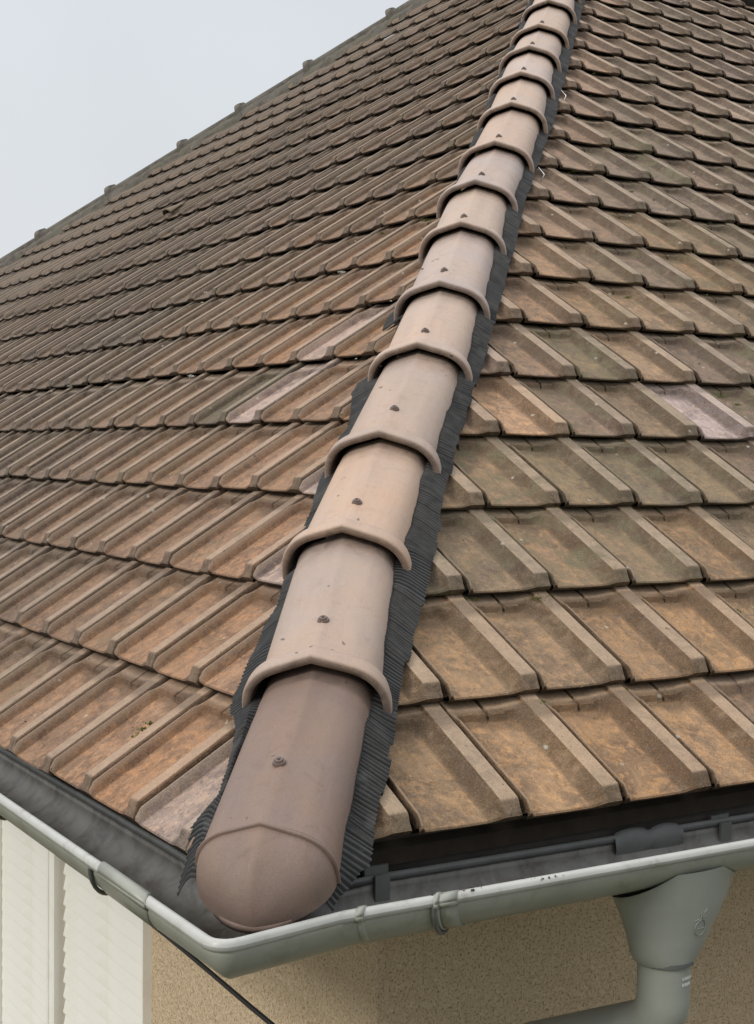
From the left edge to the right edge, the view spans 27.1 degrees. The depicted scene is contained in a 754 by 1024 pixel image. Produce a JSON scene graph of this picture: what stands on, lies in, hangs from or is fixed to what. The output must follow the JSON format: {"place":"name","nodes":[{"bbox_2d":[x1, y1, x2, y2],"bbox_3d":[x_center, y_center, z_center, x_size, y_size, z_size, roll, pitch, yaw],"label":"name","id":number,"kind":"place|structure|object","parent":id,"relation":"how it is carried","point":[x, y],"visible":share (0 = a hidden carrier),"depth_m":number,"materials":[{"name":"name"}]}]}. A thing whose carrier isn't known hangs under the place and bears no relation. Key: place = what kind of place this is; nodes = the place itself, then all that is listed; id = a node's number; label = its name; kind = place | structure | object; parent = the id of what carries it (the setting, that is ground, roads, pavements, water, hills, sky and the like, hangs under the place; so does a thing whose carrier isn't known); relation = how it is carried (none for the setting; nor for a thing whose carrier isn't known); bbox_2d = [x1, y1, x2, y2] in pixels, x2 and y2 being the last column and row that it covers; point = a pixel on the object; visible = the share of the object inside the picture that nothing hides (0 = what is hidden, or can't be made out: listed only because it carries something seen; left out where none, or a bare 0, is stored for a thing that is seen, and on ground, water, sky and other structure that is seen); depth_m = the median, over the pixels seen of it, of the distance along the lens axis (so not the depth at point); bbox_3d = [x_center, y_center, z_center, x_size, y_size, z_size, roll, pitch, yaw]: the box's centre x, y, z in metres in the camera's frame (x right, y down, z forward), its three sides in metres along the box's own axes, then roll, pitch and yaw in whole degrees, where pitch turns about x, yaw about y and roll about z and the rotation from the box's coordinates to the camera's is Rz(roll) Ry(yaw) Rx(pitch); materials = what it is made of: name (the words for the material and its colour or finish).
{"place":"outdoors","nodes":[
{"label":"outdoors","id":0,"kind":"place"},
{"bbox_2d":[0,0,407,257],"label":"sky","id":1,"kind":"structure","parent":0,"point":[93,93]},
{"label":"ground","id":2,"kind":"structure","parent":0,"visible":0},
{"bbox_2d":[152,869,753,1023],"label":"house","id":3,"kind":"structure","parent":2,"relation":"on","point":[522,968],"depth_m":3.74,"materials":[{"name":"beige paint"}]},
{"bbox_2d":[0,820,64,1023],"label":"shutter","id":4,"kind":"object","parent":3,"relation":"attached to","point":[32,927],"visible":0.62,"depth_m":5.61,"materials":[{"name":"beige paint"}]},
{"bbox_2d":[63,863,141,1023],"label":"shutter","id":5,"kind":"object","parent":3,"relation":"attached to","point":[102,959],"visible":0.52,"depth_m":4.98,"materials":[{"name":"beige paint"}]},
{"bbox_2d":[141,920,151,1023],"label":"edge trim","id":6,"kind":"structure","parent":3,"relation":"attached to","point":[146,973],"depth_m":4.61,"materials":[{"name":"beige paint"}]},
{"bbox_2d":[58,857,274,1023],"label":"cable","id":7,"kind":"object","parent":3,"relation":"attached to","point":[236,994],"visible":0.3,"depth_m":3.31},
{"bbox_2d":[0,0,547,854],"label":"roof slope","id":8,"kind":"structure","parent":3,"relation":"attached to","point":[156,502],"depth_m":5.70,"materials":[{"name":"tile"}]},
{"bbox_2d":[162,202,184,214],"bbox_3d":[-1.326,-1.975,10.187,0.132,0.085,0.130,-1,3,-34],"label":"roof vent","id":9,"kind":"object","parent":8,"relation":"on","point":[171,209],"visible":1,"depth_m":10.15,"materials":[{"name":"ceramic"}]},
{"bbox_2d":[0,0,430,276],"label":"hip ridge","id":10,"kind":"structure","parent":8,"relation":"on","point":[183,146],"depth_m":12.88,"materials":[{"name":"tile"}]},
{"bbox_2d":[12,24,519,386],"bbox_3d":[-0.557,-1.999,9.056,2.953,2.789,8.520,0,2,-20],"label":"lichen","id":11,"kind":"object","parent":8,"relation":"on","point":[202,302],"visible":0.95,"depth_m":5.86},
{"bbox_2d":[274,0,753,865],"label":"roof slope","id":12,"kind":"structure","parent":3,"relation":"on","point":[604,420],"depth_m":4.14,"materials":[{"name":"tile"}]},
{"bbox_2d":[195,0,580,933],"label":"hip ridge","id":13,"kind":"structure","parent":12,"relation":"on","point":[269,854],"depth_m":3.35,"materials":[{"name":"ceramic"}]},
{"bbox_2d":[177,0,584,911],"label":"ridge flashing","id":14,"kind":"object","parent":13,"relation":"attached to","point":[405,606],"visible":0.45,"depth_m":3.44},
{"bbox_2d":[131,17,744,737],"bbox_3d":[1.252,-1.740,7.506,1.705,4.313,9.307,1,2,15],"label":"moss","id":15,"kind":"object","parent":12,"relation":"on","point":[563,511],"visible":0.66,"depth_m":4.94,"materials":[{"name":"plant"}]},
{"bbox_2d":[725,0,753,6],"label":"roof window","id":16,"kind":"structure","parent":12,"relation":"attached to","point":[750,3],"depth_m":10.52,"materials":[{"name":"glass"}]},
{"bbox_2d":[356,785,753,877],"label":"fascia","id":17,"kind":"structure","parent":3,"relation":"attached to","point":[702,816],"depth_m":3.11,"materials":[{"name":"black"}]},
{"bbox_2d":[0,746,753,978],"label":"rain gutter","id":18,"kind":"object","parent":17,"relation":"attached to","point":[135,869],"visible":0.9,"depth_m":2.94,"materials":[{"name":"grey plastic"}]},
{"bbox_2d":[523,866,736,1023],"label":"downpipe","id":19,"kind":"object","parent":18,"relation":"attached to","point":[667,925],"visible":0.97,"depth_m":3.09,"materials":[{"name":"grey plastic"}]}
]}

